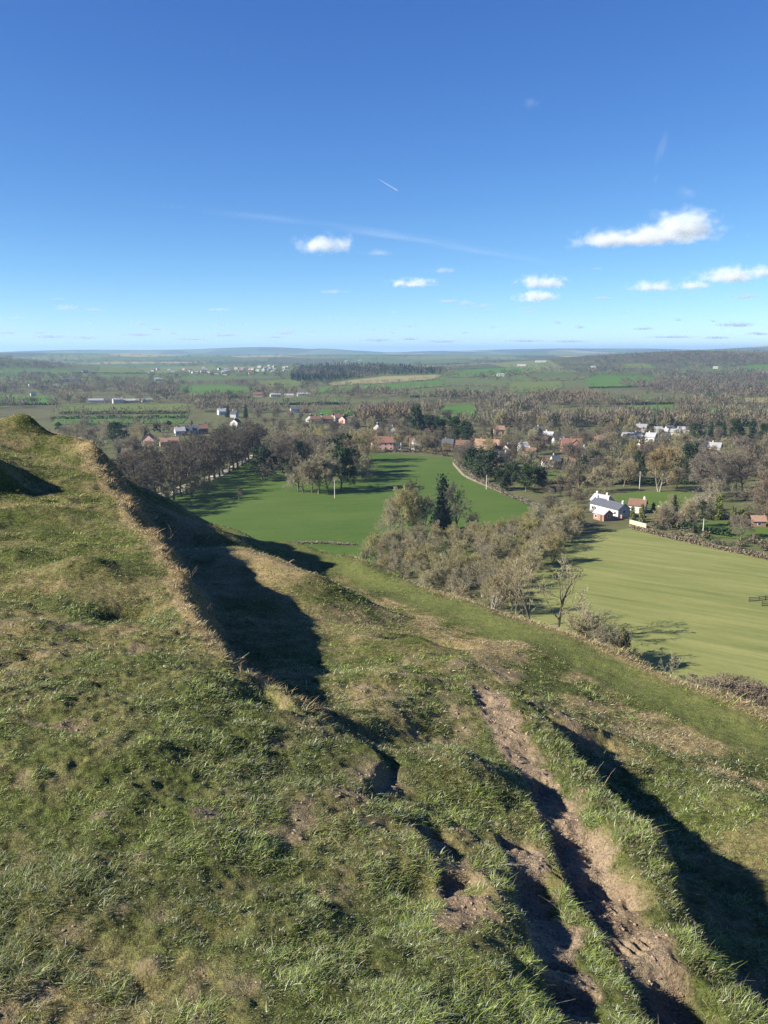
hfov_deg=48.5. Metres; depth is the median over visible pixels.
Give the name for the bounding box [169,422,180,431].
tree
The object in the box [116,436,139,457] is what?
tree
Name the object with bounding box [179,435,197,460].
avenue tree
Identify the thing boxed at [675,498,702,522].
tree
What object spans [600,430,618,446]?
tree
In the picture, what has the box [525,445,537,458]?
house
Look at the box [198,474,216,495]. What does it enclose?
tree
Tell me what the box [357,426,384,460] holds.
tree
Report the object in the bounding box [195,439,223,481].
avenue tree
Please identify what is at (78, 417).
hedge
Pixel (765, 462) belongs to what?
tree
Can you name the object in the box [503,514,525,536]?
tree
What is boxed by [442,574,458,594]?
tree
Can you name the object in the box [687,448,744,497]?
tree
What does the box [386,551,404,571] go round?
tree
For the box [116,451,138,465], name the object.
tree
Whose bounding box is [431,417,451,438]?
evergreen tree
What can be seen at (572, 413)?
tree
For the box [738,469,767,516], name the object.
tree
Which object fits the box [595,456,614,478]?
tree
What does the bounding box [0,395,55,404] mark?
field
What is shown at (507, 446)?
house
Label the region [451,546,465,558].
tree
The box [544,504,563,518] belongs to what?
tree
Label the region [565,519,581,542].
tree
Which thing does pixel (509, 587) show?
tree
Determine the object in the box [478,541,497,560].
tree
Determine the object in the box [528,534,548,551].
tree
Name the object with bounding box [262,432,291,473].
tree
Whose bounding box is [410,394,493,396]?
hedge
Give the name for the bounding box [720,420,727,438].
conifer
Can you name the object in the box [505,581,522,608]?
tree
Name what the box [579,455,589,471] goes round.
evergreen tree
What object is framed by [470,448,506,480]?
evergreen tree
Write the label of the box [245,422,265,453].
avenue tree
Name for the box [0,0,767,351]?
sky
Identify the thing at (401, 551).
tree
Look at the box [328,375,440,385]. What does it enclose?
field
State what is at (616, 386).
hedge
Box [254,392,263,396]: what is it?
house
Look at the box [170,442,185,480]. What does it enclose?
avenue tree
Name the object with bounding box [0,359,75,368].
hill wood
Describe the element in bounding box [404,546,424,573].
tree
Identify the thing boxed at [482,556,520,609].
tree
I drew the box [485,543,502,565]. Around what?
tree
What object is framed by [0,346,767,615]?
ground
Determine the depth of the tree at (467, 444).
466.26 m
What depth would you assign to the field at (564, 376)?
1736.50 m
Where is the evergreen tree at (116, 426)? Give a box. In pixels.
[106,420,130,441]
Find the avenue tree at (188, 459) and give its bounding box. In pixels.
[180,446,200,490]
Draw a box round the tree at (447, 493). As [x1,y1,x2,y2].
[444,481,471,525]
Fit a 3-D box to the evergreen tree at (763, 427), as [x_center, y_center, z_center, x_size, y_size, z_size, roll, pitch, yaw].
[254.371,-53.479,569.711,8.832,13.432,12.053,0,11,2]
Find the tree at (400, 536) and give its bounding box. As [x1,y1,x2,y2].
[393,529,405,542]
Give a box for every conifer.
[224,405,229,416]
[241,404,248,418]
[427,472,455,532]
[629,505,636,519]
[638,503,647,522]
[650,502,656,511]
[669,493,679,519]
[707,420,715,441]
[711,494,724,520]
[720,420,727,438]
[727,505,737,524]
[737,509,745,525]
[747,418,756,438]
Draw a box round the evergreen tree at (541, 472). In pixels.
[533,466,547,487]
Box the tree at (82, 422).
[74,417,91,429]
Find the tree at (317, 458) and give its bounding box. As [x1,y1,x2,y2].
[295,452,342,493]
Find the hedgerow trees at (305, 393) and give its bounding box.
[1,356,767,423]
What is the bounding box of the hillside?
[0,413,767,1023]
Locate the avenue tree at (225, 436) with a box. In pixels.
[216,429,242,469]
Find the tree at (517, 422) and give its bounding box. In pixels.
[512,416,522,434]
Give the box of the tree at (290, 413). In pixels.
[280,410,293,420]
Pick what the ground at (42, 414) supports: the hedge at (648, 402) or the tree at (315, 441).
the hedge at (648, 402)
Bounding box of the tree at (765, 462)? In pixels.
[747,452,767,479]
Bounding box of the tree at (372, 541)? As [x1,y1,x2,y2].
[361,532,388,558]
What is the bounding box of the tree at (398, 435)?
[393,428,405,441]
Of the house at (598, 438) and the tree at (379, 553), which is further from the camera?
the house at (598, 438)
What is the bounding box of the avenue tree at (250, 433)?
[242,425,254,461]
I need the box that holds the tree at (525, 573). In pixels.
[498,557,538,619]
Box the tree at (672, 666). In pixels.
[660,651,683,675]
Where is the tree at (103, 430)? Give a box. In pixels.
[99,423,111,436]
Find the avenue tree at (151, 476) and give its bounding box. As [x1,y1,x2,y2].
[135,458,158,489]
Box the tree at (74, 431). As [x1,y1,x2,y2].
[60,423,86,437]
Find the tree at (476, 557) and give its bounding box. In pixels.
[466,551,484,575]
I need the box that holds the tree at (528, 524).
[521,516,540,536]
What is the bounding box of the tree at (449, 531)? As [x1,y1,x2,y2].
[439,525,460,541]
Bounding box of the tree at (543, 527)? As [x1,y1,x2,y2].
[531,524,547,538]
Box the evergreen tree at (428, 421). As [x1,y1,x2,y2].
[422,414,440,435]
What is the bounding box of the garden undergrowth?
[648,506,767,549]
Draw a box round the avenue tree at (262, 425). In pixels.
[253,423,266,445]
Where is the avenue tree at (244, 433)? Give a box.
[230,428,249,465]
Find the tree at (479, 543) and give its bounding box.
[464,535,486,552]
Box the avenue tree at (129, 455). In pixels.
[126,447,146,480]
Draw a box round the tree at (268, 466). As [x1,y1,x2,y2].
[259,464,277,480]
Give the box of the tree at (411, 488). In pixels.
[401,478,430,524]
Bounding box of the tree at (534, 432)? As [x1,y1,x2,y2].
[527,428,543,438]
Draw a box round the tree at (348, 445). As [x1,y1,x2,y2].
[340,437,376,477]
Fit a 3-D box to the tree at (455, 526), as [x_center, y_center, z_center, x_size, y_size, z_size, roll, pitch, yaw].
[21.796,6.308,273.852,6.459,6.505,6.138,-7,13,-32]
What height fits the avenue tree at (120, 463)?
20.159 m
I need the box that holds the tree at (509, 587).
[502,578,521,601]
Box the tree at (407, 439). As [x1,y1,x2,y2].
[404,434,414,444]
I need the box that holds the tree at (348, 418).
[346,414,361,422]
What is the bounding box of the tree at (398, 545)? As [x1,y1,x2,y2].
[391,538,403,552]
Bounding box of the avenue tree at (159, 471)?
[145,456,166,492]
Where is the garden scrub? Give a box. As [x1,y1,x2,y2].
[47,417,767,473]
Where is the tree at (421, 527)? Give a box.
[410,523,426,543]
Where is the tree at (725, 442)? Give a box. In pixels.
[721,437,733,449]
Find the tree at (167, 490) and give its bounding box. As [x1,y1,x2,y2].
[155,475,181,499]
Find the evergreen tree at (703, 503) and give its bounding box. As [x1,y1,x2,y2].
[693,499,705,518]
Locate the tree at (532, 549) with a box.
[520,540,546,571]
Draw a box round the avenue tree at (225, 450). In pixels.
[214,437,229,474]
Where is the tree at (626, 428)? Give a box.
[623,423,631,431]
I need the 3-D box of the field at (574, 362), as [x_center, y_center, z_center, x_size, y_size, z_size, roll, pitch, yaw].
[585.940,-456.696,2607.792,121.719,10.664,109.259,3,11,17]
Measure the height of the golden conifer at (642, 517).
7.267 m
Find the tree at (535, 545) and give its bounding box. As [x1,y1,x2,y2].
[519,536,548,567]
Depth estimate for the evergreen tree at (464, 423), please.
540.18 m
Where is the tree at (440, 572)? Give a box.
[432,561,452,589]
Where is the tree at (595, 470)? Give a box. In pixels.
[585,463,619,491]
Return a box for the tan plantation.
[526,387,604,402]
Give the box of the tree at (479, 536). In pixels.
[467,531,490,550]
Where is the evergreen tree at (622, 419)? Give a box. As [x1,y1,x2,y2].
[615,417,623,429]
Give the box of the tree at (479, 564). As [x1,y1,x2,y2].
[469,560,490,585]
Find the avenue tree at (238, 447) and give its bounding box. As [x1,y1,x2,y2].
[227,432,249,467]
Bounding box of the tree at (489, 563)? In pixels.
[476,558,500,569]
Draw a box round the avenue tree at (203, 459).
[187,441,208,477]
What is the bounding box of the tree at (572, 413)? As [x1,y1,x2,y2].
[564,412,577,425]
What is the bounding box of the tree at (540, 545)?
[530,536,551,564]
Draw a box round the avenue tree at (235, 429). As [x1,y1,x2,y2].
[230,422,240,433]
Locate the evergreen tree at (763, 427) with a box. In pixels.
[758,423,767,435]
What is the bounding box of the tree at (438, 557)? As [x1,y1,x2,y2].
[427,551,446,571]
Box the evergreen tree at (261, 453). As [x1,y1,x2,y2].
[247,444,279,479]
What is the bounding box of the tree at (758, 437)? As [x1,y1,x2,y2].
[751,434,762,450]
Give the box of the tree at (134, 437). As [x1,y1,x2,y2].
[125,435,140,445]
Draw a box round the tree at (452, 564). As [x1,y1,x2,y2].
[445,556,473,581]
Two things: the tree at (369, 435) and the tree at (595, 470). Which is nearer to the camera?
the tree at (595, 470)
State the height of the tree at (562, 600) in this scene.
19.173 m
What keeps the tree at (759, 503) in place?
on the ground at (42, 414)
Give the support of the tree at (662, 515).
on the ground at (42, 414)
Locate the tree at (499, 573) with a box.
[487,563,511,593]
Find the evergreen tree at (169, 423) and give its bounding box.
[163,421,172,428]
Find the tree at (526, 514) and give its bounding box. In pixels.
[520,509,530,524]
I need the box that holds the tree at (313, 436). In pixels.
[286,432,322,470]
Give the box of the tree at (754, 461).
[734,452,762,475]
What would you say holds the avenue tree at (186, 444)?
on the ground at (42, 414)
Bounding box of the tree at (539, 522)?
[530,515,542,530]
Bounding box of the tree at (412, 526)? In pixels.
[411,520,430,537]
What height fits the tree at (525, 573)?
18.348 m
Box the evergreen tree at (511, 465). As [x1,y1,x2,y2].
[502,461,524,481]
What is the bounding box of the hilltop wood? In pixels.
[567,349,767,363]
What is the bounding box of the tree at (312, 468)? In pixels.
[304,452,319,492]
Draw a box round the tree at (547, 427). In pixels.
[544,419,561,433]
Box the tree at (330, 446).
[313,442,356,485]
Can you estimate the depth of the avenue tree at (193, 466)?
360.50 m
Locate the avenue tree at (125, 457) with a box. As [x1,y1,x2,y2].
[114,451,140,481]
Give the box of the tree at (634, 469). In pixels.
[610,457,645,486]
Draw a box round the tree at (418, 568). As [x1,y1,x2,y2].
[409,557,432,580]
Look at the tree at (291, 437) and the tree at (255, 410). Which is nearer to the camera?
the tree at (291, 437)
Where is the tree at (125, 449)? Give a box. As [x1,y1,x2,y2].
[120,445,133,453]
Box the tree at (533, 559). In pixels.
[518,548,547,579]
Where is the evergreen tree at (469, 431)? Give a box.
[459,425,479,439]
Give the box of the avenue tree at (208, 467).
[198,444,217,478]
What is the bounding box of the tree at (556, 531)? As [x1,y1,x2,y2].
[547,524,572,549]
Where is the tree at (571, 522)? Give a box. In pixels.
[562,518,583,537]
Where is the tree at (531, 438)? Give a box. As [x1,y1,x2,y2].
[525,434,545,452]
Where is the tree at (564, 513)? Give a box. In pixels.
[560,505,571,526]
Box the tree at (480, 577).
[469,565,492,597]
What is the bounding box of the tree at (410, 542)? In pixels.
[403,533,417,549]
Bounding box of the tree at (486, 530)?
[473,525,491,546]
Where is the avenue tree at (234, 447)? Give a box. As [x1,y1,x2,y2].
[225,433,244,471]
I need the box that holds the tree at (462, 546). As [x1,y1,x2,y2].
[446,536,470,556]
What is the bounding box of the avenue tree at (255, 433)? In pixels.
[249,424,260,459]
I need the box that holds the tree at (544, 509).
[527,504,547,520]
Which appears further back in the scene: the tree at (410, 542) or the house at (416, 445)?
the house at (416, 445)
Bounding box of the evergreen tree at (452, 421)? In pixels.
[441,415,460,436]
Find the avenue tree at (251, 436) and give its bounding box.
[237,427,253,463]
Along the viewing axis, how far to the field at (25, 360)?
2344.85 m
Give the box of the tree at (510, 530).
[503,523,513,541]
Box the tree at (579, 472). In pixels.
[571,464,585,486]
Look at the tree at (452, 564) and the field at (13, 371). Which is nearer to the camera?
the tree at (452, 564)
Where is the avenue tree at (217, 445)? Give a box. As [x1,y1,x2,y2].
[203,435,227,478]
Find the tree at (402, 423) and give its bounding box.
[394,417,409,430]
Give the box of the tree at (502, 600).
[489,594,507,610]
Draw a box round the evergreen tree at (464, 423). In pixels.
[447,419,473,439]
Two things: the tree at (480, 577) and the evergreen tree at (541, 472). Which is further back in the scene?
the evergreen tree at (541, 472)
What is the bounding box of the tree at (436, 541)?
[424,532,448,553]
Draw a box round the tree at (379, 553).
[373,549,383,563]
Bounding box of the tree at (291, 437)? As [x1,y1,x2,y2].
[279,433,304,463]
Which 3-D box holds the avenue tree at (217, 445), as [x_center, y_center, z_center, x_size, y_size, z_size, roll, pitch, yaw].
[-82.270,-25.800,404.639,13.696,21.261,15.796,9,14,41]
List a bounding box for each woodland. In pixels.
[0,351,767,377]
[0,370,767,425]
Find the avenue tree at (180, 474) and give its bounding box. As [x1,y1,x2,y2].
[157,450,185,498]
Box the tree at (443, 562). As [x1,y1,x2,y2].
[431,552,450,581]
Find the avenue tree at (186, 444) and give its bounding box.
[178,437,197,457]
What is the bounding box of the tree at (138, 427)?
[134,421,150,438]
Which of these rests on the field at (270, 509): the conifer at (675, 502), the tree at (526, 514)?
the tree at (526, 514)
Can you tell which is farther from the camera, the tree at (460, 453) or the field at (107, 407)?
the field at (107, 407)
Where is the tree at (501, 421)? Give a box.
[492,413,507,424]
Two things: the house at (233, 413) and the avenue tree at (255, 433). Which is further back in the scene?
the house at (233, 413)
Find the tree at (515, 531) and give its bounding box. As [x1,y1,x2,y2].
[513,521,523,538]
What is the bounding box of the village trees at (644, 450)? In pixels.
[57,407,767,512]
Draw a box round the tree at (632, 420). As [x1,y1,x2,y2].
[627,415,638,427]
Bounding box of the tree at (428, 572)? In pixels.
[418,563,433,586]
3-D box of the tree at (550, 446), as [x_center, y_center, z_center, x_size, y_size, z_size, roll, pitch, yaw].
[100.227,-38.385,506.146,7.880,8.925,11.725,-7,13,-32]
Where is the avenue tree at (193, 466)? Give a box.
[178,448,204,493]
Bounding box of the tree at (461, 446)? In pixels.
[454,444,474,459]
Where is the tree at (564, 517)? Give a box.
[558,511,573,531]
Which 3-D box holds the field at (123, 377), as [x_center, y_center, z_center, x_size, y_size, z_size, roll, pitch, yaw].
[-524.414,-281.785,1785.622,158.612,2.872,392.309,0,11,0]
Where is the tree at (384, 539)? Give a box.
[379,535,388,544]
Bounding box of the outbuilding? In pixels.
[592,507,613,521]
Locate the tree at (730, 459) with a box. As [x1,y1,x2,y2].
[715,443,766,500]
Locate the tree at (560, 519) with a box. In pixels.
[551,513,567,529]
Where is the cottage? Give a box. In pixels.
[627,497,647,512]
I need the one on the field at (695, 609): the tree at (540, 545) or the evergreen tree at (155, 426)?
the tree at (540, 545)
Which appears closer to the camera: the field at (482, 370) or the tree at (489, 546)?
the tree at (489, 546)
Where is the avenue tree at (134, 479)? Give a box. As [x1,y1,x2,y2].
[123,468,153,490]
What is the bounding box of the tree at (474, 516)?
[465,506,480,526]
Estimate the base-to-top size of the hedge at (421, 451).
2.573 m
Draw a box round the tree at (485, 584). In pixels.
[473,575,506,606]
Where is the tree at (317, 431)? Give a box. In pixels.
[301,424,328,454]
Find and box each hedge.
[0,402,57,405]
[50,415,186,418]
[58,410,189,413]
[71,372,146,373]
[192,395,249,397]
[275,401,348,404]
[290,541,356,545]
[324,384,491,393]
[337,378,438,385]
[383,449,448,455]
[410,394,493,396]
[448,372,533,377]
[454,459,541,508]
[531,376,590,380]
[549,477,605,483]
[589,385,650,387]
[598,478,698,484]
[611,401,688,404]
[627,524,767,559]
[647,421,756,425]
[648,410,743,416]
[663,519,732,535]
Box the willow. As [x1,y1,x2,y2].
[646,442,686,491]
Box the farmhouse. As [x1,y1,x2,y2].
[589,494,630,518]
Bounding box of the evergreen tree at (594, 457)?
[588,451,602,466]
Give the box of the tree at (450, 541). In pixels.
[441,537,455,557]
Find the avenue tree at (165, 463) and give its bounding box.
[157,453,184,491]
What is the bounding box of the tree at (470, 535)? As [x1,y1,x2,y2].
[465,527,482,547]
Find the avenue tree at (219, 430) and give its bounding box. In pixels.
[213,426,229,458]
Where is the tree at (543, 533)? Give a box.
[530,526,549,545]
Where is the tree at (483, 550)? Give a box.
[473,545,488,559]
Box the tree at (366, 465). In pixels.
[354,451,374,480]
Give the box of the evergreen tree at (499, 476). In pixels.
[493,470,510,490]
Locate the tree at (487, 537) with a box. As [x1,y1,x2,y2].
[475,532,498,545]
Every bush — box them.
[554,605,617,645]
[570,603,631,645]
[608,620,642,655]
[687,671,735,698]
[713,670,765,702]
[730,674,767,706]
[746,680,767,707]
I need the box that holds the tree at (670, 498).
[659,494,686,507]
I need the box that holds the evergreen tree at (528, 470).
[512,463,542,491]
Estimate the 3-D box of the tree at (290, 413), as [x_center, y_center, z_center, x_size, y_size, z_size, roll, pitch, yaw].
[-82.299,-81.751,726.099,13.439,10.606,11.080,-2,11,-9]
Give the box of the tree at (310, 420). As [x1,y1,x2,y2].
[307,418,319,429]
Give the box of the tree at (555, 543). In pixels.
[540,532,569,561]
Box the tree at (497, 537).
[487,532,502,550]
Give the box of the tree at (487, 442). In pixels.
[469,435,499,450]
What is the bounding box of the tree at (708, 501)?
[682,491,716,516]
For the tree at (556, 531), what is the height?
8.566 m
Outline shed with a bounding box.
[749,515,767,526]
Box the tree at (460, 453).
[456,447,466,468]
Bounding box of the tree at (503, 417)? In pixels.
[498,412,506,424]
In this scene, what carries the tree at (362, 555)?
on the field at (270, 509)
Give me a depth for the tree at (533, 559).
226.31 m
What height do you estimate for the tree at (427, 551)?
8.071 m
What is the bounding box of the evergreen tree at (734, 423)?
[728,418,745,439]
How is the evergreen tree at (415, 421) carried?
on the ground at (42, 414)
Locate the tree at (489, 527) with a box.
[483,520,495,536]
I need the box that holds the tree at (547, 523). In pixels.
[541,517,562,540]
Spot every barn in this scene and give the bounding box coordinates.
[59,378,79,381]
[87,398,103,402]
[112,398,122,403]
[123,398,138,402]
[141,398,152,401]
[270,393,280,396]
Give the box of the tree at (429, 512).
[405,494,445,530]
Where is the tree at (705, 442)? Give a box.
[691,435,711,454]
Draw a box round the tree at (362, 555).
[357,540,374,559]
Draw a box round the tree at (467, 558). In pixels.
[450,552,472,575]
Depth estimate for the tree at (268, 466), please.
397.12 m
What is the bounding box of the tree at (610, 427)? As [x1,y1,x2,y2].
[599,424,615,442]
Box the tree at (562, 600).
[531,553,590,627]
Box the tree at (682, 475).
[671,466,686,480]
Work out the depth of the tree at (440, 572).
216.06 m
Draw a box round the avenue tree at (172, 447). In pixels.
[159,440,179,484]
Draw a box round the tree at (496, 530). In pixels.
[487,524,511,547]
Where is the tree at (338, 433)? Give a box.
[329,430,354,439]
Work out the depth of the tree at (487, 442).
482.47 m
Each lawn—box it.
[547,473,576,478]
[613,491,709,507]
[701,521,767,540]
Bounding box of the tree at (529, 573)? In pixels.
[507,555,530,613]
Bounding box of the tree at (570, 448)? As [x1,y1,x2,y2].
[561,442,589,462]
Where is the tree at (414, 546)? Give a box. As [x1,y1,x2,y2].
[405,538,423,561]
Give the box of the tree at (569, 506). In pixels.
[563,504,577,516]
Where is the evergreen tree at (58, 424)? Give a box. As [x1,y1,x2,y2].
[54,422,61,429]
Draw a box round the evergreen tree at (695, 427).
[689,422,707,439]
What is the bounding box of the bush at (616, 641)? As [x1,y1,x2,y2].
[608,620,642,655]
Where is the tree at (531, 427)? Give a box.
[526,424,546,435]
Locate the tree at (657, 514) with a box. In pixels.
[651,505,667,521]
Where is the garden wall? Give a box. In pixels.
[629,520,646,527]
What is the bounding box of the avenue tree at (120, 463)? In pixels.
[113,456,131,475]
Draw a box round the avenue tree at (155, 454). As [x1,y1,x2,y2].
[138,443,160,467]
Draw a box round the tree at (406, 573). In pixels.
[389,555,414,576]
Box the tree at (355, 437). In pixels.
[349,429,368,466]
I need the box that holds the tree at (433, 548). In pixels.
[426,541,439,560]
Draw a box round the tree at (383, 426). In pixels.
[380,421,389,433]
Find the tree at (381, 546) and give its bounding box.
[374,536,391,555]
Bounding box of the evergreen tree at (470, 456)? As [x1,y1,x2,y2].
[461,446,486,475]
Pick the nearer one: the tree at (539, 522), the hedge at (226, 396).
the tree at (539, 522)
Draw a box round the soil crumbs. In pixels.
[0,587,767,1023]
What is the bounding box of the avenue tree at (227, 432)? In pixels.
[220,426,232,447]
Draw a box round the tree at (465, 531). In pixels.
[463,525,471,543]
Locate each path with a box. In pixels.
[159,454,252,496]
[452,461,525,501]
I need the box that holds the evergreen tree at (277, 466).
[261,440,280,468]
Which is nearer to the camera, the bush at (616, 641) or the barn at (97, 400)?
the bush at (616, 641)
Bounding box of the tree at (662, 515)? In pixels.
[658,505,682,528]
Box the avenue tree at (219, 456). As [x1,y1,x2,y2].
[208,438,228,476]
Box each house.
[141,432,156,445]
[173,425,185,435]
[182,425,192,434]
[192,424,198,433]
[195,423,208,432]
[217,407,225,414]
[229,409,238,417]
[230,417,240,426]
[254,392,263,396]
[290,407,302,412]
[310,414,320,422]
[322,414,331,422]
[334,413,342,420]
[339,414,346,422]
[371,435,393,450]
[408,436,424,447]
[411,438,420,449]
[441,437,454,448]
[455,438,469,445]
[474,437,500,450]
[493,424,505,433]
[494,444,503,450]
[501,443,517,456]
[517,440,528,450]
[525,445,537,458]
[541,458,575,466]
[543,430,554,440]
[549,453,561,466]
[559,437,582,452]
[589,491,614,500]
[594,433,604,444]
[636,422,648,432]
[645,431,657,441]
[653,426,662,432]
[659,428,668,434]
[664,425,674,431]
[670,429,680,435]
[707,440,722,450]
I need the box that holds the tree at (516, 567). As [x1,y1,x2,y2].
[492,555,533,582]
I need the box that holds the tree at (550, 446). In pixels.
[546,440,560,453]
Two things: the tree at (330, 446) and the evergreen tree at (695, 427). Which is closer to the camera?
the tree at (330, 446)
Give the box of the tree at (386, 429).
[375,428,396,438]
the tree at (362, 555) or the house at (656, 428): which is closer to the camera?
the tree at (362, 555)
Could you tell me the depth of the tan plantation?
1031.99 m
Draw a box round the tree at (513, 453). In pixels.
[510,448,517,455]
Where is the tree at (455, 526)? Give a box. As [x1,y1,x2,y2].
[445,522,458,533]
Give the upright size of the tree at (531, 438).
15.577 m
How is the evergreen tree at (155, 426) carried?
on the ground at (42, 414)
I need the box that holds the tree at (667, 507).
[653,501,675,519]
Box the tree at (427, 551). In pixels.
[413,543,436,569]
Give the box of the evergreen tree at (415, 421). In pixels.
[410,403,425,434]
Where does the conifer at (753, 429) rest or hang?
on the ground at (42, 414)
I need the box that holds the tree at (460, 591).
[450,579,473,600]
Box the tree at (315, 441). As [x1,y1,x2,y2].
[305,436,332,461]
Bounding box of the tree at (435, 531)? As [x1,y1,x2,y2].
[429,523,445,548]
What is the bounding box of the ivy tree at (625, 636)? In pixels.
[616,628,633,655]
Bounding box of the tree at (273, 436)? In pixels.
[267,430,282,460]
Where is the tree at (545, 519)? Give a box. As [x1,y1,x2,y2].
[541,511,564,537]
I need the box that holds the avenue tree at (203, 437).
[188,432,210,468]
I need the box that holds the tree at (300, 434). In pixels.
[282,425,319,458]
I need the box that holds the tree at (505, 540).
[496,533,519,557]
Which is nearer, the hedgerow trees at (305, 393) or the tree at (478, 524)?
the tree at (478, 524)
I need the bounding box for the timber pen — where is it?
[748,595,767,605]
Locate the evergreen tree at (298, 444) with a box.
[293,439,306,464]
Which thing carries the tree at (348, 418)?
on the ground at (42, 414)
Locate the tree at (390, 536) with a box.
[380,527,399,549]
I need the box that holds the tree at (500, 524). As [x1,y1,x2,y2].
[494,517,506,534]
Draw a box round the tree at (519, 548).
[511,543,530,562]
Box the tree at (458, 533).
[447,527,468,543]
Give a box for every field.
[0,370,23,375]
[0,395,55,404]
[12,358,46,363]
[51,414,188,424]
[59,404,187,413]
[70,365,98,371]
[97,368,144,373]
[101,375,148,379]
[171,453,541,574]
[178,384,250,396]
[192,358,268,361]
[257,379,304,386]
[275,397,345,403]
[315,409,353,415]
[317,380,445,392]
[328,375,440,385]
[352,358,472,364]
[388,386,493,395]
[438,404,476,418]
[442,367,533,376]
[506,528,767,685]
[509,381,563,391]
[527,373,577,379]
[558,361,594,364]
[582,375,653,386]
[607,395,689,403]
[619,363,657,367]
[626,404,674,414]
[745,397,767,402]
[747,364,767,369]
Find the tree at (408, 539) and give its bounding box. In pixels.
[402,529,414,551]
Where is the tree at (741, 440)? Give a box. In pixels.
[732,435,750,454]
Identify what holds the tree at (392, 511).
on the field at (270, 509)
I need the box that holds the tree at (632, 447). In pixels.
[624,439,639,456]
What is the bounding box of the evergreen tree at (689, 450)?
[679,441,702,475]
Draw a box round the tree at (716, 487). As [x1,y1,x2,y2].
[702,477,734,496]
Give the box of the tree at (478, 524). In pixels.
[469,520,483,534]
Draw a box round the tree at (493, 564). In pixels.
[483,562,499,582]
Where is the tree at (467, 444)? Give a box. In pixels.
[460,440,476,452]
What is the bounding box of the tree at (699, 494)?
[684,490,715,502]
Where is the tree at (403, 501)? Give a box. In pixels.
[381,484,421,536]
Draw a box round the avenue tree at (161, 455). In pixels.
[149,445,163,488]
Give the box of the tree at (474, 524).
[462,521,479,540]
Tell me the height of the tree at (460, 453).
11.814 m
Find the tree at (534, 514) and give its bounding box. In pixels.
[521,505,546,526]
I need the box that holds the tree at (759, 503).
[750,491,767,513]
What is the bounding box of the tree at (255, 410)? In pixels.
[248,408,262,419]
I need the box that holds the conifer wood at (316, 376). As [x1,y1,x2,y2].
[289,361,442,380]
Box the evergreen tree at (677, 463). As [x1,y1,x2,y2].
[670,456,690,472]
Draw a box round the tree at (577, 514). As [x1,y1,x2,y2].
[568,505,586,525]
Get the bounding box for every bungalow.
[158,436,178,445]
[621,431,642,439]
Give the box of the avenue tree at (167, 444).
[163,441,185,463]
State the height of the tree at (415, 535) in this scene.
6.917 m
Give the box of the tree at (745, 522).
[728,514,755,539]
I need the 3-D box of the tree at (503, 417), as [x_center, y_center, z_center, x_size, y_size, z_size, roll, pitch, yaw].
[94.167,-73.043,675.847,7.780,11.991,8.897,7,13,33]
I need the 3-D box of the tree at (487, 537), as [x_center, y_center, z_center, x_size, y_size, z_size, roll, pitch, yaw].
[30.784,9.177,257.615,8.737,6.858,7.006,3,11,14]
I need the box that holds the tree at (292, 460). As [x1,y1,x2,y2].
[288,452,308,491]
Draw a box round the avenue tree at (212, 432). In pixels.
[209,429,226,450]
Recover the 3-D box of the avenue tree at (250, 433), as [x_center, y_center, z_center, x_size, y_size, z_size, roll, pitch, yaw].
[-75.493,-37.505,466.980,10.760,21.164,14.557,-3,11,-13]
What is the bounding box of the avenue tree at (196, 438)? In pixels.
[190,431,204,448]
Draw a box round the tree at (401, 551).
[383,546,407,565]
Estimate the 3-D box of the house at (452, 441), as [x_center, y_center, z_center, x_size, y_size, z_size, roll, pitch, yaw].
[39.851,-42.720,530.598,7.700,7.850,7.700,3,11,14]
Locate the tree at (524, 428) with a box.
[521,424,529,435]
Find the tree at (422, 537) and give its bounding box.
[414,527,430,550]
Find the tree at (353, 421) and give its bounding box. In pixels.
[348,416,357,430]
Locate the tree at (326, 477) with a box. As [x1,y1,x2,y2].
[312,459,335,493]
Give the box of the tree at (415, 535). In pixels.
[404,529,420,548]
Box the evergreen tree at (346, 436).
[340,433,364,470]
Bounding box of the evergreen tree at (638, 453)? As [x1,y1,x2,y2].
[633,449,646,479]
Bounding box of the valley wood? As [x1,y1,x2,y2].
[619,371,767,396]
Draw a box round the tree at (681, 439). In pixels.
[669,431,699,449]
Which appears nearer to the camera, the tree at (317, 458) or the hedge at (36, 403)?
the tree at (317, 458)
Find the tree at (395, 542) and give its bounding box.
[385,538,406,559]
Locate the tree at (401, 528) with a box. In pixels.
[396,523,415,540]
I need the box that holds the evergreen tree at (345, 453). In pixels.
[326,443,358,489]
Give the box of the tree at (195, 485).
[183,472,202,498]
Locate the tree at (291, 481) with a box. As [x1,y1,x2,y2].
[281,454,314,491]
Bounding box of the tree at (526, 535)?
[514,528,534,547]
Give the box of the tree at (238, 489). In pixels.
[236,486,243,499]
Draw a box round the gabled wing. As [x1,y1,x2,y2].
[571,439,582,449]
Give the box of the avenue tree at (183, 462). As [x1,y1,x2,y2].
[169,450,192,496]
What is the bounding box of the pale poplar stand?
[353,402,416,421]
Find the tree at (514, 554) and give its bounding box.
[506,545,520,563]
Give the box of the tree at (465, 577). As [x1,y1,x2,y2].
[445,561,476,592]
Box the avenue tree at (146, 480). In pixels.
[128,464,152,487]
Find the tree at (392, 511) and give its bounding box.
[373,496,403,532]
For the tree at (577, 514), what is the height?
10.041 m
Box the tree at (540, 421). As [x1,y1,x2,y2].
[536,415,546,425]
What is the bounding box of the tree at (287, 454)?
[277,441,300,473]
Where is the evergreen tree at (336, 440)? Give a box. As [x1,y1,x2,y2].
[319,435,345,468]
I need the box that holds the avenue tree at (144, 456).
[132,448,156,470]
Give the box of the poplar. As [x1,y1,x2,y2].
[611,411,626,439]
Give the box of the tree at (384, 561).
[375,555,394,567]
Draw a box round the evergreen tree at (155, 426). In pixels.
[152,423,161,431]

